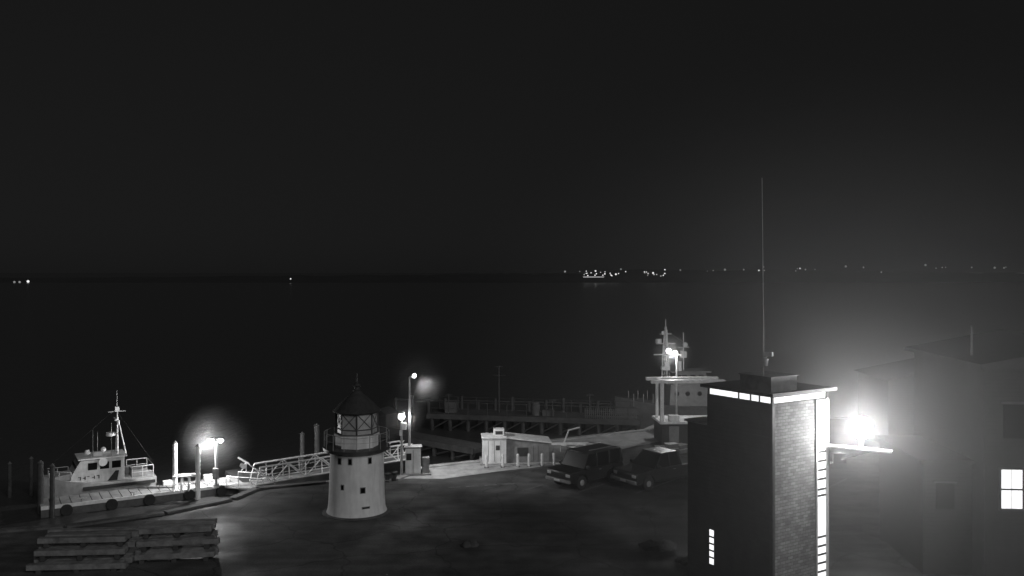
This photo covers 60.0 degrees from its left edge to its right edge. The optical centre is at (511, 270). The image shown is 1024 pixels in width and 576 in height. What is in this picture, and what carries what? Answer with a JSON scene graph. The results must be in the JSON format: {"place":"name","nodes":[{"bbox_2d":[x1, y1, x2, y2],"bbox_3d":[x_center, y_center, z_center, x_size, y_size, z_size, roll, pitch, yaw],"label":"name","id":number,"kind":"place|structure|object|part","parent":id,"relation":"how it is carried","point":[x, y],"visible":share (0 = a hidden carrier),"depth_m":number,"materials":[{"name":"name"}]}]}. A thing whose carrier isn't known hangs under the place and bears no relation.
{"place":"outdoors","nodes":[
{"label":"outdoors","id":0,"kind":"place"},
{"bbox_2d":[225,471,274,489],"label":"dock link ramp","id":1,"kind":"structure","parent":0,"point":[243,485],"depth_m":50.87,"materials":[{"name":"metal"}]},
{"bbox_2d":[249,440,411,485],"bbox_3d":[-10.816,11.579,53.940,10.007,1.069,1.306,-3,1,-32],"label":"gangway","id":2,"kind":"object","parent":1,"relation":"on","point":[300,473],"visible":0.51,"depth_m":52.72,"materials":[{"name":"white paint"},{"name":"weathered timber"}]},
{"bbox_2d":[0,418,972,575],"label":"quay ground","id":3,"kind":"structure","parent":0,"point":[425,527],"depth_m":40.86,"materials":[{"name":"concrete"}]},
{"bbox_2d":[26,526,138,573],"bbox_3d":[-17.432,11.404,36.153,3.994,1.312,2.079,0,0,-5],"label":"timber stack","id":4,"kind":"object","parent":3,"relation":"on","point":[76,550],"visible":1,"depth_m":35.84,"materials":[{"name":"grey wood"}]},
{"bbox_2d":[0,480,325,532],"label":"quay kerb","id":5,"kind":"structure","parent":3,"relation":"on","point":[143,515],"depth_m":43.70,"materials":[{"name":"grey concrete"}]},
{"bbox_2d":[134,518,219,563],"bbox_3d":[-14.059,11.412,37.465,3.457,1.295,2.055,0,0,-9],"label":"timber stack","id":6,"kind":"object","parent":3,"relation":"on","point":[174,540],"visible":0.99,"depth_m":37.08,"materials":[{"name":"grey wood"}]},
{"bbox_2d":[322,373,390,520],"bbox_3d":[-7.750,8.550,44.300,3.400,6.900,3.400,0,0,-10],"label":"lighthouse","id":7,"kind":"object","parent":3,"relation":"on","point":[356,448],"visible":1,"depth_m":43.34,"materials":[{"name":"paint"}]},
{"bbox_2d":[338,457,371,509],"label":"window frames","id":8,"kind":"structure","parent":7,"relation":"in","point":[368,457],"depth_m":43.07,"materials":[{"name":"grey paint"}]},
{"bbox_2d":[384,472,390,481],"bbox_3d":[-7.118,11.750,50.609,0.400,0.500,0.390,0,0,0],"label":"mooring bollard","id":9,"kind":"object","parent":3,"relation":"on","point":[387,474],"visible":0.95,"depth_m":50.49,"materials":[{"name":"metal"}]},
{"bbox_2d":[391,471,397,480],"bbox_3d":[-6.750,11.750,50.925,0.400,0.500,0.390,0,0,0],"label":"mooring bollard","id":10,"kind":"object","parent":3,"relation":"on","point":[394,474],"visible":1,"depth_m":50.81,"materials":[{"name":"metal"}]},
{"bbox_2d":[460,539,478,547],"bbox_3d":[-1.848,11.948,38.824,0.841,0.343,0.817,0,0,0],"label":"boulder group","id":11,"kind":"object","parent":3,"relation":"on","point":[469,543],"visible":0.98,"depth_m":38.59},
{"bbox_2d":[545,443,622,489],"bbox_3d":[4.143,11.013,50.193,4.560,1.975,2.360,0,0,-42],"label":"parked suv","id":12,"kind":"object","parent":3,"relation":"on","point":[578,467],"visible":0.98,"depth_m":49.57,"materials":[{"name":"paint"}]},
{"bbox_2d":[326,416,857,482],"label":"quay kerb","id":13,"kind":"structure","parent":3,"relation":"on","point":[403,476],"depth_m":63.07,"materials":[{"name":"concrete"}]},
{"bbox_2d":[398,412,405,474],"bbox_3d":[-6.440,10.155,52.044,0.441,3.690,0.380,0,0,0],"label":"quay lamp post","id":14,"kind":"object","parent":13,"relation":"on","point":[401,416],"visible":0.98,"depth_m":52.00,"materials":[{"name":"metal"}]},
{"bbox_2d":[448,478,847,492],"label":"parking line markings","id":15,"kind":"object","parent":3,"relation":"on","point":[637,492],"visible":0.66,"depth_m":49.58,"materials":[{"name":"paint"}]},
{"bbox_2d":[612,446,687,490],"bbox_3d":[8.342,11.060,50.194,5.560,1.880,2.410,0,0,-35],"label":"parked pickup truck","id":16,"kind":"object","parent":3,"relation":"on","point":[646,468],"visible":0.88,"depth_m":49.29,"materials":[{"name":"paint"}]},
{"bbox_2d":[638,539,676,551],"bbox_3d":[6.322,11.913,38.438,1.682,0.612,1.113,0,0,0],"label":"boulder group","id":17,"kind":"object","parent":3,"relation":"on","point":[657,545],"visible":0.94,"depth_m":38.15},
{"bbox_2d":[654,420,687,444],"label":"walls","id":18,"kind":"structure","parent":3,"relation":"on","point":[661,433],"depth_m":61.38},
{"bbox_2d":[669,426,678,442],"bbox_3d":[11.214,11.350,61.344,0.700,1.200,0.025,0,0,-3],"label":"door","id":19,"kind":"structure","parent":18,"relation":"attached to","point":[673,433],"depth_m":61.33,"materials":[{"name":"grey paint"}]},
{"bbox_2d":[652,415,706,423],"bbox_3d":[12.469,10.510,62.714,4.650,0.140,2.900,0,0,-3],"label":"roof edge","id":20,"kind":"object","parent":18,"relation":"on","point":[680,421],"visible":0.49,"depth_m":62.37,"materials":[{"name":"white paint"}]},
{"bbox_2d":[668,414,678,420],"bbox_3d":[11.285,10.245,61.901,0.700,0.390,0.500,0,0,-3],"label":"gear box","id":21,"kind":"object","parent":20,"relation":"on","point":[673,417],"visible":1,"depth_m":61.66,"materials":[{"name":"white paint"}]},
{"bbox_2d":[645,376,724,420],"bbox_3d":[12.200,9.010,62.600,5.200,2.860,2.100,0,0,-3],"label":"gallows frame","id":22,"kind":"object","parent":20,"relation":"on","point":[657,381],"visible":0.76,"depth_m":61.74,"materials":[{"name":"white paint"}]},
{"bbox_2d":[664,442,678,451],"bbox_3d":[10.274,11.537,57.179,0.800,0.875,0.550,0,0,-20],"label":"fish crate stack","id":23,"kind":"object","parent":3,"relation":"on","point":[672,445],"visible":0.52,"depth_m":57.02,"materials":[{"name":"grey paint"}]},
{"bbox_2d":[666,349,680,413],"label":"harbour flood lamp","id":24,"kind":"object","parent":3,"relation":"on","point":[673,353],"visible":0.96,"depth_m":65.94,"materials":[{"name":"metal"}]},
{"bbox_2d":[674,555,687,565],"bbox_3d":[7.370,11.952,36.620,1.238,0.336,0.793,0,0,-27],"label":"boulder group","id":25,"kind":"object","parent":3,"relation":"on","point":[682,561],"visible":0.41,"depth_m":36.38},
{"bbox_2d":[679,443,686,453],"bbox_3d":[11.097,11.688,58.409,0.800,0.575,0.550,0,0,-40],"label":"fish crate stack","id":26,"kind":"object","parent":3,"relation":"on","point":[682,448],"visible":0.72,"depth_m":58.22,"materials":[{"name":"grey paint"}]},
{"bbox_2d":[879,441,971,574],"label":"wing","id":27,"kind":"structure","parent":3,"relation":"on","point":[920,532],"depth_m":35.12,"materials":[{"name":"grey paint"}]},
{"bbox_2d":[873,435,973,464],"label":"wing roof","id":28,"kind":"structure","parent":27,"relation":"on","point":[919,449],"depth_m":36.99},
{"bbox_2d":[936,483,953,508],"bbox_3d":[17.121,8.900,35.053,0.700,1.000,0.026,0,0,4],"label":"wing window","id":29,"kind":"structure","parent":27,"relation":"in","point":[944,495],"depth_m":35.04,"materials":[{"name":"grey glass"}]},
{"bbox_2d":[933,481,956,483],"bbox_3d":[17.121,8.345,35.048,0.900,0.090,0.036,0,0,4],"label":"wing window trim","id":30,"kind":"structure","parent":27,"relation":"attached to","point":[953,482],"depth_m":35.03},
{"bbox_2d":[0,273,1023,527],"bbox_3d":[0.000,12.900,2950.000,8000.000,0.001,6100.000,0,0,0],"label":"water","id":31,"kind":"structure","parent":0,"point":[250,373],"depth_m":145.75,"materials":[{"name":"grey liquid"}]},
{"bbox_2d":[7,461,11,497],"bbox_3d":[-28.635,12.230,50.568,0.269,2.740,0.262,0,0,0],"label":"mooring pile","id":32,"kind":"object","parent":31,"relation":"in","point":[9,485],"visible":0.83,"depth_m":50.49,"materials":[{"name":"wood"}]},
{"bbox_2d":[29,456,33,495],"bbox_3d":[-27.656,12.130,51.028,0.269,2.940,0.262,0,0,0],"label":"mooring pile","id":33,"kind":"object","parent":31,"relation":"in","point":[31,475],"visible":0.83,"depth_m":50.93,"materials":[{"name":"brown wood"}]},
{"bbox_2d":[37,460,43,513],"bbox_3d":[-25.078,11.830,47.169,0.358,3.540,0.349,0,0,0],"label":"mooring pile","id":34,"kind":"object","parent":31,"relation":"in","point":[40,481],"visible":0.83,"depth_m":47.05,"materials":[{"name":"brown wood"}]},
{"bbox_2d":[49,463,54,517],"bbox_3d":[-24.049,11.830,46.389,0.291,3.540,0.284,0,0,0],"label":"mooring pile","id":35,"kind":"object","parent":31,"relation":"in","point":[52,492],"visible":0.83,"depth_m":46.29,"materials":[{"name":"grey wood"}]},
{"bbox_2d":[44,402,156,498],"bbox_3d":[-23.815,10.098,50.961,6.042,6.365,2.508,0,0,-31],"label":"work boat","id":36,"kind":"object","parent":31,"relation":"on","point":[88,471],"visible":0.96,"depth_m":50.38,"materials":[{"name":"paint"}]},
{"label":"wheelhouse windows","id":37,"kind":"part","parent":36,"relation":"part of","materials":[{"name":"black glass"}]},
{"bbox_2d":[40,474,240,517],"bbox_3d":[-20.638,12.565,49.860,10.470,1.070,2.440,0,0,-31],"label":"floating dock","id":38,"kind":"object","parent":31,"relation":"on","point":[103,500],"visible":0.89,"depth_m":48.95,"materials":[{"name":"weathered timber"},{"name":"white paint"},{"name":"black rubber"}]},
{"bbox_2d":[172,473,196,491],"bbox_3d":[-18.430,11.927,50.058,1.300,0.906,0.598,0,0,-12],"label":"dock ladder frame","id":39,"kind":"object","parent":38,"relation":"on","point":[181,476],"visible":1,"depth_m":49.91,"materials":[{"name":"white paint"}]},
{"bbox_2d":[207,437,223,487],"bbox_3d":[-16.990,10.977,50.874,0.883,2.845,0.440,0,0,0],"label":"dock lamp post","id":40,"kind":"object","parent":38,"relation":"on","point":[215,473],"visible":1,"depth_m":50.74,"materials":[{"name":"metal"}]},
{"bbox_2d":[172,441,177,487],"bbox_3d":[-19.272,11.655,50.721,0.314,3.890,0.306,0,0,0],"label":"mooring pile","id":41,"kind":"object","parent":31,"relation":"in","point":[174,443],"visible":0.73,"depth_m":50.61,"materials":[{"name":"white paint"}]},
{"bbox_2d":[195,444,199,499],"bbox_3d":[-17.751,11.680,50.117,0.314,3.840,0.306,0,0,0],"label":"mooring pile","id":42,"kind":"object","parent":31,"relation":"in","point":[197,466],"visible":0.83,"depth_m":50.01,"materials":[{"name":"white paint"}]},
{"bbox_2d":[225,457,265,481],"bbox_3d":[-16.468,12.177,54.951,2.200,1.446,1.600,0,0,-30],"label":"small moored boat","id":43,"kind":"object","parent":31,"relation":"on","point":[236,473],"visible":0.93,"depth_m":54.62,"materials":[{"name":"white paint"}]},
{"bbox_2d":[300,431,304,470],"bbox_3d":[-13.402,11.930,56.698,0.336,3.340,0.328,0,0,0],"label":"mooring pile","id":44,"kind":"object","parent":31,"relation":"in","point":[302,442],"visible":0.83,"depth_m":56.59,"materials":[{"name":"wood"}]},
{"bbox_2d":[313,423,319,468],"bbox_3d":[-12.654,11.730,57.472,0.426,3.740,0.415,0,0,0],"label":"mooring pile","id":45,"kind":"object","parent":31,"relation":"in","point":[316,439],"visible":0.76,"depth_m":57.32,"materials":[{"name":"wood"}]},
{"bbox_2d":[378,427,481,459],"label":"timber pier","id":46,"kind":"structure","parent":31,"relation":"in","point":[450,445],"depth_m":62.15,"materials":[{"name":"wood"}]},
{"bbox_2d":[378,406,398,427],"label":"pier head shed","id":47,"kind":"structure","parent":46,"relation":"on","point":[387,417],"depth_m":67.76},
{"bbox_2d":[378,415,380,426],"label":"door","id":48,"kind":"structure","parent":47,"relation":"in","point":[379,417],"depth_m":67.76,"materials":[{"name":"paint"}]},
{"bbox_2d":[394,395,614,414],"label":"pier boom fence","id":49,"kind":"object","parent":31,"relation":"in","point":[512,401],"visible":0.22,"depth_m":78.68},
{"bbox_2d":[426,396,641,435],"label":"timber pier","id":50,"kind":"structure","parent":31,"relation":"in","point":[578,419],"depth_m":71.01,"materials":[{"name":"grey wood"}]},
{"bbox_2d":[493,366,504,412],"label":"pier light pole","id":51,"kind":"object","parent":50,"relation":"on","point":[498,375],"visible":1,"depth_m":72.96,"materials":[{"name":"grey metal"}]},
{"bbox_2d":[584,408,637,419],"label":"picket fence","id":52,"kind":"object","parent":50,"relation":"on","point":[613,416],"visible":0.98,"depth_m":69.79,"materials":[{"name":"grey wood"}]},
{"bbox_2d":[615,319,710,428],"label":"fishing vessel","id":53,"kind":"object","parent":31,"relation":"on","point":[692,398],"visible":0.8,"depth_m":72.29,"materials":[{"name":"grey paint"}]},
{"bbox_2d":[675,375,703,395],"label":"bridge windows","id":54,"kind":"structure","parent":53,"relation":"in","point":[687,393],"depth_m":72.28,"materials":[{"name":"black glass"}]},
{"bbox_2d":[0,269,1023,282],"bbox_3d":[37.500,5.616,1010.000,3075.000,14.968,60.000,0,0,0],"label":"distant shore","id":55,"kind":"structure","parent":0,"point":[738,276],"depth_m":1008.21,"materials":[{"name":"black"}]},
{"bbox_2d":[13,264,1004,282],"bbox_3d":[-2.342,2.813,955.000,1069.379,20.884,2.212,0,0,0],"label":"distant shore lights","id":56,"kind":"object","parent":55,"relation":"on","point":[621,269],"visible":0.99,"depth_m":954.43},
{"bbox_2d":[0,0,1023,272],"label":"sky","id":57,"kind":"structure","parent":0,"point":[137,136],"materials":[{"name":"black"}]},
{"bbox_2d":[404,431,658,478],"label":"concrete pavement","id":58,"kind":"structure","parent":0,"point":[626,440],"depth_m":56.44,"materials":[{"name":"grey concrete"}]},
{"bbox_2d":[408,373,415,445],"bbox_3d":[-5.960,8.982,52.231,0.657,6.036,0.500,0,0,0],"label":"tall lamp post","id":59,"kind":"object","parent":58,"relation":"on","point":[413,375],"visible":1,"depth_m":52.18,"materials":[{"name":"metal"}]},
{"bbox_2d":[403,444,430,475],"bbox_3d":[-5.601,11.160,52.421,1.600,1.680,0.900,0,0,-8],"label":"electrical kiosk","id":60,"kind":"object","parent":58,"relation":"on","point":[412,459],"visible":1,"depth_m":52.06,"materials":[{"name":"white paint"}]},
{"bbox_2d":[484,455,488,467],"bbox_3d":[-1.555,11.605,54.139,0.260,0.790,0.260,0,0,0],"label":"guard post","id":61,"kind":"object","parent":58,"relation":"on","point":[486,461],"visible":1,"depth_m":54.09,"materials":[{"name":"white metal"}]},
{"bbox_2d":[479,427,551,465],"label":"utility shed","id":62,"kind":"structure","parent":58,"relation":"on","point":[497,443],"depth_m":55.23,"materials":[{"name":"white paint"}]},
{"bbox_2d":[527,454,530,466],"bbox_3d":[1.043,11.605,54.493,0.260,0.790,0.260,0,0,0],"label":"guard post","id":63,"kind":"object","parent":58,"relation":"on","point":[528,465],"visible":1,"depth_m":54.42,"materials":[{"name":"white metal"}]},
{"bbox_2d":[551,442,600,451],"bbox_3d":[4.242,11.670,58.770,3.300,0.660,0.190,0,0,-4],"label":"guard rail","id":64,"kind":"object","parent":58,"relation":"on","point":[568,443],"visible":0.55,"depth_m":58.66,"materials":[{"name":"grey metal"}]},
{"bbox_2d":[560,427,596,451],"bbox_3d":[4.461,11.102,58.080,3.322,1.797,1.540,0,0,30],"label":"anchor","id":65,"kind":"object","parent":58,"relation":"on","point":[575,445],"visible":0.27,"depth_m":58.34,"materials":[{"name":"white paint"}]},
{"bbox_2d":[684,198,836,575],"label":"harbour office tower","id":66,"kind":"structure","parent":0,"point":[758,474],"depth_m":31.07,"materials":[{"name":"grey brick"}]},
{"bbox_2d":[709,529,713,564],"bbox_3d":[7.284,10.075,32.371,0.018,1.250,0.200,0,0,-33],"label":"side window","id":67,"kind":"structure","parent":66,"relation":"in","point":[711,532],"depth_m":32.36,"materials":[{"name":"white glass"}]},
{"bbox_2d":[828,417,892,463],"bbox_3d":[12.119,5.970,31.041,2.192,1.739,0.751,0,0,27],"label":"wall flood lamp","id":68,"kind":"object","parent":66,"relation":"attached to","point":[861,428],"visible":1,"depth_m":30.88,"materials":[{"name":"white paint"}]},
{"bbox_2d":[858,372,913,442],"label":"walls","id":69,"kind":"structure","parent":0,"point":[885,407],"depth_m":60.31,"materials":[{"name":"white paint"}]},
{"bbox_2d":[854,358,913,380],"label":"roof","id":70,"kind":"structure","parent":69,"relation":"on","point":[902,370],"depth_m":63.00,"materials":[{"name":"grey"}]},
{"bbox_2d":[914,353,1023,575],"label":"walls","id":71,"kind":"structure","parent":0,"point":[958,407],"depth_m":34.22,"materials":[{"name":"white paint"}]},
{"bbox_2d":[904,329,1023,368],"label":"roof","id":72,"kind":"structure","parent":71,"relation":"on","point":[999,349],"depth_m":37.15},
{"bbox_2d":[970,325,972,354],"bbox_3d":[18.639,2.900,35.967,0.092,1.400,0.092,0,0,-19],"label":"vent pipe","id":73,"kind":"object","parent":72,"relation":"attached to","point":[971,339],"visible":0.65,"depth_m":35.93,"materials":[{"name":"grey metal"}]},
{"bbox_2d":[998,467,1023,511],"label":"window frame","id":74,"kind":"object","parent":71,"relation":"attached to","point":[1000,489],"visible":1,"depth_m":33.89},
{"bbox_2d":[1001,470,1021,508],"bbox_3d":[19.106,8.340,33.913,0.780,1.480,0.029,0,0,4],"label":"window glass","id":75,"kind":"object","parent":74,"relation":"in","point":[1011,479],"visible":1,"depth_m":33.90,"materials":[{"name":"white glass"}]},
{"bbox_2d":[1000,402,1023,403],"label":"window trim","id":76,"kind":"structure","parent":71,"relation":"attached to","point":[1011,402],"depth_m":33.88,"materials":[{"name":"grey"}]},
{"bbox_2d":[1003,404,1023,438],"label":"window","id":77,"kind":"structure","parent":71,"relation":"attached to","point":[1013,420],"depth_m":33.90,"materials":[{"name":"black glass"}]}
]}

